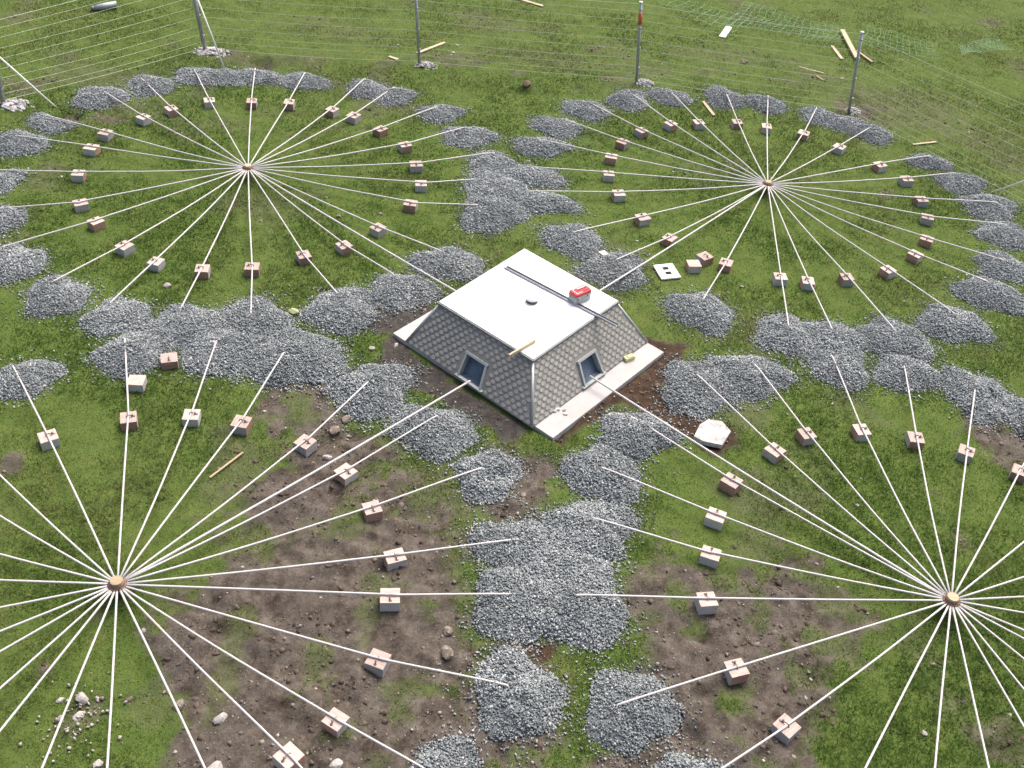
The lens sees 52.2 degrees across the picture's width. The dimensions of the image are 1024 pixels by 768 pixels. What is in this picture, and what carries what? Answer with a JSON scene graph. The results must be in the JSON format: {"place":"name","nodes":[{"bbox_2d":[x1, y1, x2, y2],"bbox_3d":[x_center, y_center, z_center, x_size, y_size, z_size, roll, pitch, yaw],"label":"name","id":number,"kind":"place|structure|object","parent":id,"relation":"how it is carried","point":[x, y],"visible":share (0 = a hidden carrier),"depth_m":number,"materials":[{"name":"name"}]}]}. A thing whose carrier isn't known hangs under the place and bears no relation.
{"place":"outdoors","nodes":[
{"label":"outdoors","id":0,"kind":"place"},
{"bbox_2d":[0,0,1023,767],"bbox_3d":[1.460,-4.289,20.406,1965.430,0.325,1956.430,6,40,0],"label":"ground","id":1,"kind":"structure","parent":0,"point":[414,632],"depth_m":14.30,"materials":[{"name":"plant"}]},
{"bbox_2d":[0,202,32,237],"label":"gravel mound","id":2,"kind":"object","parent":1,"relation":"on","point":[11,218],"visible":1,"depth_m":17.20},
{"bbox_2d":[0,167,33,196],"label":"gravel mound","id":3,"kind":"object","parent":1,"relation":"on","point":[9,180],"visible":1,"depth_m":18.10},
{"bbox_2d":[0,240,58,291],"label":"gravel mound","id":4,"kind":"object","parent":1,"relation":"on","point":[18,261],"visible":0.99,"depth_m":16.23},
{"bbox_2d":[0,125,59,163],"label":"gravel mound","id":5,"kind":"object","parent":1,"relation":"on","point":[12,144],"visible":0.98,"depth_m":19.02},
{"bbox_2d":[0,356,78,408],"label":"gravel mound","id":6,"kind":"object","parent":1,"relation":"on","point":[36,376],"visible":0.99,"depth_m":14.22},
{"bbox_2d":[37,428,60,450],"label":"timber block","id":7,"kind":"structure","parent":1,"relation":"on","point":[44,442],"depth_m":13.30,"materials":[{"name":"wood"}]},
{"bbox_2d":[18,110,82,136],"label":"gravel mound","id":8,"kind":"object","parent":1,"relation":"on","point":[43,124],"visible":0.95,"depth_m":19.73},
{"bbox_2d":[11,265,102,326],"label":"gravel mound","id":9,"kind":"object","parent":1,"relation":"on","point":[64,294],"visible":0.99,"depth_m":15.62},
{"bbox_2d":[18,665,126,767],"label":"rubble bits","id":10,"kind":"object","parent":1,"relation":"on","point":[66,730],"visible":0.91,"depth_m":10.45,"materials":[{"name":"stone"}]},
{"bbox_2d":[60,81,141,118],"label":"gravel mound","id":11,"kind":"object","parent":1,"relation":"on","point":[89,97],"visible":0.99,"depth_m":20.66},
{"bbox_2d":[58,289,157,342],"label":"gravel mound","id":12,"kind":"object","parent":1,"relation":"on","point":[117,315],"visible":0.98,"depth_m":15.36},
{"bbox_2d":[76,331,179,386],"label":"gravel mound","id":13,"kind":"object","parent":1,"relation":"on","point":[142,350],"visible":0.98,"depth_m":14.72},
{"bbox_2d":[120,411,137,430],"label":"timber block","id":14,"kind":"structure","parent":1,"relation":"on","point":[133,421],"depth_m":13.69,"materials":[{"name":"wood"}]},
{"bbox_2d":[128,375,146,392],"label":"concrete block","id":15,"kind":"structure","parent":1,"relation":"on","point":[138,383],"depth_m":14.27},
{"bbox_2d":[120,69,179,100],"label":"gravel mound","id":16,"kind":"object","parent":1,"relation":"on","point":[138,86],"visible":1,"depth_m":21.27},
{"bbox_2d":[123,316,179,353],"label":"gravel mound","id":17,"kind":"object","parent":1,"relation":"on","point":[158,329],"visible":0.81,"depth_m":15.18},
{"bbox_2d":[150,298,227,355],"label":"gravel mound","id":18,"kind":"object","parent":1,"relation":"on","point":[188,320],"visible":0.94,"depth_m":15.43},
{"bbox_2d":[167,66,225,90],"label":"gravel mound","id":19,"kind":"object","parent":1,"relation":"on","point":[188,76],"visible":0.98,"depth_m":21.76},
{"bbox_2d":[170,328,265,390],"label":"gravel mound","id":20,"kind":"object","parent":1,"relation":"on","point":[230,346],"visible":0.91,"depth_m":14.91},
{"bbox_2d":[210,67,246,89],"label":"gravel mound","id":21,"kind":"object","parent":1,"relation":"on","point":[230,77],"visible":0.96,"depth_m":21.82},
{"bbox_2d":[230,414,252,435],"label":"timber block","id":22,"kind":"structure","parent":1,"relation":"on","point":[244,427],"depth_m":13.81,"materials":[{"name":"wood"}]},
{"bbox_2d":[0,68,494,312],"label":"pipe rosette","id":23,"kind":"object","parent":1,"relation":"on","point":[247,168],"visible":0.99,"depth_m":18.59,"materials":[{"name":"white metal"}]},
{"bbox_2d":[221,324,294,388],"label":"gravel mound","id":24,"kind":"object","parent":1,"relation":"on","point":[243,365],"visible":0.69,"depth_m":14.89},
{"bbox_2d":[0,338,519,767],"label":"pipe rosette","id":25,"kind":"object","parent":1,"relation":"on","point":[117,584],"visible":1,"depth_m":11.70,"materials":[{"name":"white metal"}]},
{"bbox_2d":[233,67,286,86],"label":"gravel mound","id":26,"kind":"object","parent":1,"relation":"on","point":[268,77],"visible":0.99,"depth_m":21.97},
{"bbox_2d":[214,284,311,337],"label":"gravel mound","id":27,"kind":"object","parent":1,"relation":"on","point":[266,317],"visible":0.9,"depth_m":15.62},
{"bbox_2d":[272,741,304,767],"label":"timber block","id":28,"kind":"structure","parent":1,"relation":"on","point":[282,758],"depth_m":10.25,"materials":[{"name":"wood"}]},
{"bbox_2d":[229,319,364,397],"bbox_3d":[-3.070,-0.387,15.023,2.127,0.308,1.856,20,42,17],"label":"gravel mound","id":29,"kind":"object","parent":1,"relation":"on","point":[312,358],"visible":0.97,"depth_m":14.89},
{"bbox_2d":[293,434,316,457],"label":"timber block","id":30,"kind":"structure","parent":1,"relation":"on","point":[307,448],"depth_m":13.60,"materials":[{"name":"wood"}]},
{"bbox_2d":[280,68,340,92],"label":"gravel mound","id":31,"kind":"object","parent":1,"relation":"on","point":[308,81],"visible":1,"depth_m":22.02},
{"bbox_2d":[321,707,349,737],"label":"timber block","id":32,"kind":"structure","parent":1,"relation":"on","point":[333,727],"depth_m":10.56,"materials":[{"name":"wood"}]},
{"bbox_2d":[294,280,391,341],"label":"gravel mound","id":33,"kind":"object","parent":1,"relation":"on","point":[346,310],"visible":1,"depth_m":15.90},
{"bbox_2d":[333,463,357,486],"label":"timber block","id":34,"kind":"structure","parent":1,"relation":"on","point":[347,477],"depth_m":13.31,"materials":[{"name":"wood"}]},
{"bbox_2d":[339,77,388,103],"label":"gravel mound","id":35,"kind":"object","parent":1,"relation":"on","point":[367,88],"visible":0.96,"depth_m":21.91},
{"bbox_2d":[361,500,382,521],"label":"timber block","id":36,"kind":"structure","parent":1,"relation":"on","point":[375,513],"depth_m":12.85,"materials":[{"name":"wood"}]},
{"bbox_2d":[314,354,430,435],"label":"gravel mound","id":37,"kind":"object","parent":1,"relation":"on","point":[380,394],"visible":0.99,"depth_m":14.56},
{"bbox_2d":[364,648,390,677],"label":"timber block","id":38,"kind":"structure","parent":1,"relation":"on","point":[378,667],"depth_m":11.20,"materials":[{"name":"wood"}]},
{"bbox_2d":[380,588,399,610],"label":"timber block","id":39,"kind":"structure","parent":1,"relation":"on","point":[389,603],"depth_m":11.75,"materials":[{"name":"wood"}]},
{"bbox_2d":[383,547,406,570],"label":"timber block","id":40,"kind":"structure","parent":1,"relation":"on","point":[393,562],"depth_m":12.27,"materials":[{"name":"wood"}]},
{"bbox_2d":[372,85,424,108],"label":"gravel mound","id":41,"kind":"object","parent":1,"relation":"on","point":[395,96],"visible":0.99,"depth_m":21.79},
{"bbox_2d":[364,268,448,320],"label":"gravel mound","id":42,"kind":"object","parent":1,"relation":"on","point":[399,292],"visible":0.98,"depth_m":16.45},
{"bbox_2d":[376,395,501,478],"bbox_3d":[-1.036,0.525,14.220,1.548,0.233,1.637,-24,49,-31],"label":"gravel mound","id":43,"kind":"object","parent":1,"relation":"on","point":[444,435],"visible":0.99,"depth_m":14.04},
{"bbox_2d":[389,243,492,285],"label":"gravel mound","id":44,"kind":"object","parent":1,"relation":"on","point":[452,262],"visible":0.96,"depth_m":17.14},
{"bbox_2d":[413,102,473,126],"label":"gravel mound","id":45,"kind":"object","parent":1,"relation":"on","point":[441,113],"visible":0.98,"depth_m":21.39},
{"bbox_2d":[407,726,491,767],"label":"gravel mound","id":46,"kind":"object","parent":1,"relation":"on","point":[455,751],"visible":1,"depth_m":10.50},
{"bbox_2d":[432,124,505,150],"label":"gravel mound","id":47,"kind":"object","parent":1,"relation":"on","point":[468,137],"visible":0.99,"depth_m":20.70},
{"bbox_2d":[439,443,538,520],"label":"gravel mound","id":48,"kind":"object","parent":1,"relation":"on","point":[495,477],"visible":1,"depth_m":13.54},
{"bbox_2d":[454,166,534,212],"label":"gravel mound","id":49,"kind":"object","parent":1,"relation":"on","point":[484,184],"visible":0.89,"depth_m":19.22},
{"bbox_2d":[462,147,527,171],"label":"gravel mound","id":50,"kind":"object","parent":1,"relation":"on","point":[499,160],"visible":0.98,"depth_m":20.02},
{"bbox_2d":[451,195,541,245],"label":"gravel mound","id":51,"kind":"object","parent":1,"relation":"on","point":[498,215],"visible":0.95,"depth_m":18.40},
{"bbox_2d":[447,505,553,572],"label":"gravel mound","id":52,"kind":"object","parent":1,"relation":"on","point":[507,553],"visible":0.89,"depth_m":12.65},
{"bbox_2d":[458,560,562,657],"bbox_3d":[0.217,2.552,12.000,1.712,0.297,1.582,6,40,0],"label":"gravel mound","id":53,"kind":"object","parent":1,"relation":"on","point":[518,616],"visible":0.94,"depth_m":11.89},
{"bbox_2d":[0,0,1023,767],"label":"grass","id":54,"kind":"structure","parent":1,"relation":"on","point":[132,478],"depth_m":16.44,"materials":[{"name":"plant"}]},
{"bbox_2d":[0,0,1023,199],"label":"wire fence","id":55,"kind":"object","parent":1,"relation":"on","point":[15,104],"visible":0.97,"depth_m":22.52,"materials":[{"name":"grey metal"}]},
{"bbox_2d":[0,0,1023,767],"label":"pebbles","id":56,"kind":"object","parent":1,"relation":"on","point":[286,680],"visible":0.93,"depth_m":12.03,"materials":[{"name":"stone"}]},
{"bbox_2d":[0,60,1023,767],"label":"stray chips","id":57,"kind":"object","parent":1,"relation":"on","point":[444,400],"visible":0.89,"depth_m":15.89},
{"bbox_2d":[6,1,1023,767],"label":"soil clods","id":58,"kind":"object","parent":1,"relation":"on","point":[384,711],"visible":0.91,"depth_m":12.08,"materials":[{"name":"soil"}]},
{"bbox_2d":[458,638,581,759],"bbox_3d":[0.093,3.233,11.158,1.336,0.287,1.654,6,40,0],"label":"gravel mound","id":59,"kind":"object","parent":1,"relation":"on","point":[529,700],"visible":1,"depth_m":10.99,"materials":[{"name":"gravel"}]},
{"bbox_2d":[393,311,663,440],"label":"base slab","id":60,"kind":"structure","parent":1,"relation":"on","point":[552,426],"depth_m":15.12,"materials":[{"name":"concrete"}]},
{"bbox_2d":[405,249,647,427],"bbox_3d":[0.282,-0.938,15.522,2.583,0.811,2.904,32,46,28],"label":"tiled hut","id":61,"kind":"object","parent":60,"relation":"on","point":[477,331],"visible":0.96,"depth_m":15.07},
{"bbox_2d":[454,350,488,392],"bbox_3d":[-0.512,-0.199,14.863,0.538,0.342,0.324,33,47,29],"label":"window","id":62,"kind":"structure","parent":61,"relation":"in","point":[472,368],"depth_m":14.93,"materials":[{"name":"glass"}]},
{"bbox_2d":[504,266,617,326],"bbox_3d":[0.706,-1.321,15.534,2.088,0.032,0.060,30,46,26],"label":"metal channel","id":63,"kind":"object","parent":61,"relation":"on","point":[564,297],"visible":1,"depth_m":15.53,"materials":[{"name":"metal"}]},
{"bbox_2d":[568,284,591,304],"bbox_3d":[1.007,-1.334,15.428,0.315,0.235,0.194,-25,49,-31],"label":"toolbox","id":64,"kind":"object","parent":61,"relation":"on","point":[580,294],"visible":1,"depth_m":15.37,"materials":[{"name":"red plastic"}]},
{"bbox_2d":[576,349,606,388],"bbox_3d":[1.096,-0.247,15.123,0.337,0.342,0.538,32,46,27],"label":"window","id":65,"kind":"structure","parent":61,"relation":"in","point":[590,364],"depth_m":15.20,"materials":[{"name":"glass"}]},
{"bbox_2d":[497,162,574,192],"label":"gravel mound","id":66,"kind":"object","parent":1,"relation":"on","point":[528,175],"visible":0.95,"depth_m":19.63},
{"bbox_2d":[506,134,588,161],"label":"gravel mound","id":67,"kind":"object","parent":1,"relation":"on","point":[532,146],"visible":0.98,"depth_m":20.62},
{"bbox_2d":[515,189,595,217],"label":"gravel mound","id":68,"kind":"object","parent":1,"relation":"on","point":[541,203],"visible":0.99,"depth_m":18.91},
{"bbox_2d":[525,114,588,143],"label":"gravel mound","id":69,"kind":"object","parent":1,"relation":"on","point":[561,128],"visible":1,"depth_m":21.32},
{"bbox_2d":[489,503,635,602],"bbox_3d":[0.568,2.120,12.560,1.993,0.225,1.779,6,40,0],"label":"gravel mound","id":70,"kind":"object","parent":1,"relation":"on","point":[556,560],"visible":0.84,"depth_m":12.46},
{"bbox_2d":[523,220,609,263],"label":"gravel mound","id":71,"kind":"object","parent":1,"relation":"on","point":[581,246],"visible":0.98,"depth_m":17.99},
{"bbox_2d":[550,98,619,126],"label":"gravel mound","id":72,"kind":"object","parent":1,"relation":"on","point":[587,110],"visible":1,"depth_m":22.02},
{"bbox_2d":[528,558,643,670],"bbox_3d":[0.862,2.488,12.128,1.435,0.309,1.806,15,41,11],"label":"gravel mound","id":73,"kind":"object","parent":1,"relation":"on","point":[590,622],"visible":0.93,"depth_m":11.88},
{"bbox_2d":[525,494,660,570],"bbox_3d":[1.001,1.752,12.990,1.727,0.228,1.413,-23,48,-30],"label":"gravel mound","id":74,"kind":"object","parent":1,"relation":"on","point":[581,528],"visible":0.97,"depth_m":12.94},
{"bbox_2d":[539,437,656,520],"bbox_3d":[1.292,1.218,13.697,1.391,0.225,1.632,-18,46,-26],"label":"gravel mound","id":75,"kind":"object","parent":1,"relation":"on","point":[584,473],"visible":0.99,"depth_m":13.65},
{"bbox_2d":[564,248,655,299],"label":"gravel mound","id":76,"kind":"object","parent":1,"relation":"on","point":[602,271],"visible":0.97,"depth_m":17.34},
{"bbox_2d":[596,87,658,117],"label":"gravel mound","id":77,"kind":"object","parent":1,"relation":"on","point":[626,100],"visible":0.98,"depth_m":22.54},
{"bbox_2d":[564,651,701,767],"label":"gravel mound","id":78,"kind":"object","parent":1,"relation":"on","point":[628,728],"visible":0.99,"depth_m":10.98,"materials":[{"name":"gravel"}]},
{"bbox_2d":[587,404,693,467],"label":"gravel mound","id":79,"kind":"object","parent":1,"relation":"on","point":[626,435],"visible":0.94,"depth_m":14.32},
{"bbox_2d":[653,263,680,279],"bbox_3d":[2.613,-1.897,17.620,0.360,0.040,0.400,-7,44,-15],"label":"white plate","id":80,"kind":"object","parent":1,"relation":"on","point":[668,271],"visible":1,"depth_m":17.59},
{"bbox_2d":[640,87,698,109],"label":"gravel mound","id":81,"kind":"object","parent":1,"relation":"on","point":[664,96],"visible":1,"depth_m":22.89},
{"bbox_2d":[644,746,738,767],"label":"gravel mound","id":82,"kind":"object","parent":1,"relation":"on","point":[677,760],"visible":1,"depth_m":10.64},
{"bbox_2d":[653,285,744,349],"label":"gravel mound","id":83,"kind":"object","parent":1,"relation":"on","point":[709,314],"visible":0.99,"depth_m":16.67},
{"bbox_2d":[646,348,754,427],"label":"gravel mound","id":84,"kind":"object","parent":1,"relation":"on","point":[687,391],"visible":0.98,"depth_m":15.15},
{"bbox_2d":[694,591,718,614],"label":"timber block","id":85,"kind":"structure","parent":1,"relation":"on","point":[706,606],"depth_m":12.10,"materials":[{"name":"wood"}]},
{"bbox_2d":[698,545,721,568],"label":"timber block","id":86,"kind":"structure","parent":1,"relation":"on","point":[711,560],"depth_m":12.70,"materials":[{"name":"wood"}]},
{"bbox_2d":[693,419,730,448],"bbox_3d":[2.803,0.686,14.599,0.421,0.075,0.548,24,43,20],"label":"broken slab","id":87,"kind":"object","parent":1,"relation":"on","point":[713,433],"depth_m":14.53,"materials":[{"name":"white concrete"}]},
{"bbox_2d":[703,506,726,530],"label":"timber block","id":88,"kind":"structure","parent":1,"relation":"on","point":[713,521],"depth_m":13.19,"materials":[{"name":"wood"}]},
{"bbox_2d":[700,83,749,111],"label":"gravel mound","id":89,"kind":"object","parent":1,"relation":"on","point":[716,96],"visible":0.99,"depth_m":23.02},
{"bbox_2d":[718,472,743,496],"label":"timber block","id":90,"kind":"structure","parent":1,"relation":"on","point":[729,486],"depth_m":13.68,"materials":[{"name":"wood"}]},
{"bbox_2d":[722,658,749,685],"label":"timber block","id":91,"kind":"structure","parent":1,"relation":"on","point":[737,675],"depth_m":11.44,"materials":[{"name":"wood"}]},
{"bbox_2d":[695,349,814,409],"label":"gravel mound","id":92,"kind":"object","parent":1,"relation":"on","point":[747,379],"visible":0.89,"depth_m":15.53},
{"bbox_2d":[738,92,793,118],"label":"gravel mound","id":93,"kind":"object","parent":1,"relation":"on","point":[759,103],"visible":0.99,"depth_m":23.01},
{"bbox_2d":[526,92,1006,330],"bbox_3d":[4.860,-3.658,19.874,9.119,0.313,8.881,6,40,0],"label":"pipe rosette","id":94,"kind":"object","parent":1,"relation":"on","point":[767,184],"visible":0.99,"depth_m":19.70,"materials":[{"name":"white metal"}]},
{"bbox_2d":[762,442,786,464],"bbox_3d":[3.584,0.937,14.273,0.221,0.196,0.227,-27,50,-33],"label":"timber block","id":95,"kind":"object","parent":1,"relation":"on","point":[772,454],"depth_m":14.22,"materials":[{"name":"wood"}]},
{"bbox_2d":[745,307,808,363],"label":"gravel mound","id":96,"kind":"object","parent":1,"relation":"on","point":[774,332],"visible":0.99,"depth_m":16.34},
{"bbox_2d":[770,713,800,744],"bbox_3d":[2.887,3.634,11.016,0.218,0.196,0.223,-27,50,-33],"label":"timber block","id":97,"kind":"object","parent":1,"relation":"on","point":[788,734],"depth_m":10.97,"materials":[{"name":"wood"}]},
{"bbox_2d":[574,355,1023,767],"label":"pipe rosette","id":98,"kind":"object","parent":1,"relation":"on","point":[952,600],"visible":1,"depth_m":12.54,"materials":[{"name":"white metal"}]},
{"bbox_2d":[793,104,836,126],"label":"gravel mound","id":99,"kind":"object","parent":1,"relation":"on","point":[822,116],"visible":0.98,"depth_m":22.76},
{"bbox_2d":[798,315,871,368],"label":"gravel mound","id":100,"kind":"object","parent":1,"relation":"on","point":[840,336],"visible":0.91,"depth_m":16.38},
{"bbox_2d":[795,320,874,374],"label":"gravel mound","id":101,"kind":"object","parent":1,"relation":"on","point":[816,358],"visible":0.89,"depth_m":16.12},
{"bbox_2d":[805,353,874,401],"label":"gravel mound","id":102,"kind":"object","parent":1,"relation":"on","point":[855,375],"visible":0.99,"depth_m":15.76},
{"bbox_2d":[819,113,868,133],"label":"gravel mound","id":103,"kind":"object","parent":1,"relation":"on","point":[842,122],"visible":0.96,"depth_m":22.61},
{"bbox_2d":[842,122,898,148],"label":"gravel mound","id":104,"kind":"object","parent":1,"relation":"on","point":[874,134],"visible":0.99,"depth_m":22.27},
{"bbox_2d":[845,309,946,369],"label":"gravel mound","id":105,"kind":"object","parent":1,"relation":"on","point":[880,335],"visible":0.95,"depth_m":16.49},
{"bbox_2d":[864,354,944,399],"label":"gravel mound","id":106,"kind":"object","parent":1,"relation":"on","point":[889,372],"visible":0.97,"depth_m":15.85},
{"bbox_2d":[891,150,959,172],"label":"gravel mound","id":107,"kind":"object","parent":1,"relation":"on","point":[938,163],"visible":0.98,"depth_m":21.47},
{"bbox_2d":[901,298,1013,351],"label":"gravel mound","id":108,"kind":"object","parent":1,"relation":"on","point":[937,321],"visible":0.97,"depth_m":16.92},
{"bbox_2d":[923,170,999,196],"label":"gravel mound","id":109,"kind":"object","parent":1,"relation":"on","point":[961,183],"visible":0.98,"depth_m":20.87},
{"bbox_2d":[927,348,1013,436],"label":"gravel mound","id":110,"kind":"object","parent":1,"relation":"on","point":[990,393],"visible":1,"depth_m":15.61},
{"bbox_2d":[931,273,1023,321],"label":"gravel mound","id":111,"kind":"object","parent":1,"relation":"on","point":[993,294],"visible":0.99,"depth_m":17.73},
{"bbox_2d":[949,190,1023,222],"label":"gravel mound","id":112,"kind":"object","parent":1,"relation":"on","point":[1002,209],"visible":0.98,"depth_m":20.15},
{"bbox_2d":[961,219,1023,254],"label":"gravel mound","id":113,"kind":"object","parent":1,"relation":"on","point":[1009,236],"visible":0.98,"depth_m":19.36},
{"bbox_2d":[965,244,1023,287],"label":"gravel mound","id":114,"kind":"object","parent":1,"relation":"on","point":[1009,268],"visible":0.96,"depth_m":18.48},
{"bbox_2d":[998,390,1020,426],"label":"gravel mound","id":115,"kind":"object","parent":1,"relation":"on","point":[1007,413],"visible":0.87,"depth_m":15.40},
{"bbox_2d":[999,392,1023,439],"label":"gravel mound","id":116,"kind":"object","parent":1,"relation":"on","point":[1019,406],"visible":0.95,"depth_m":15.33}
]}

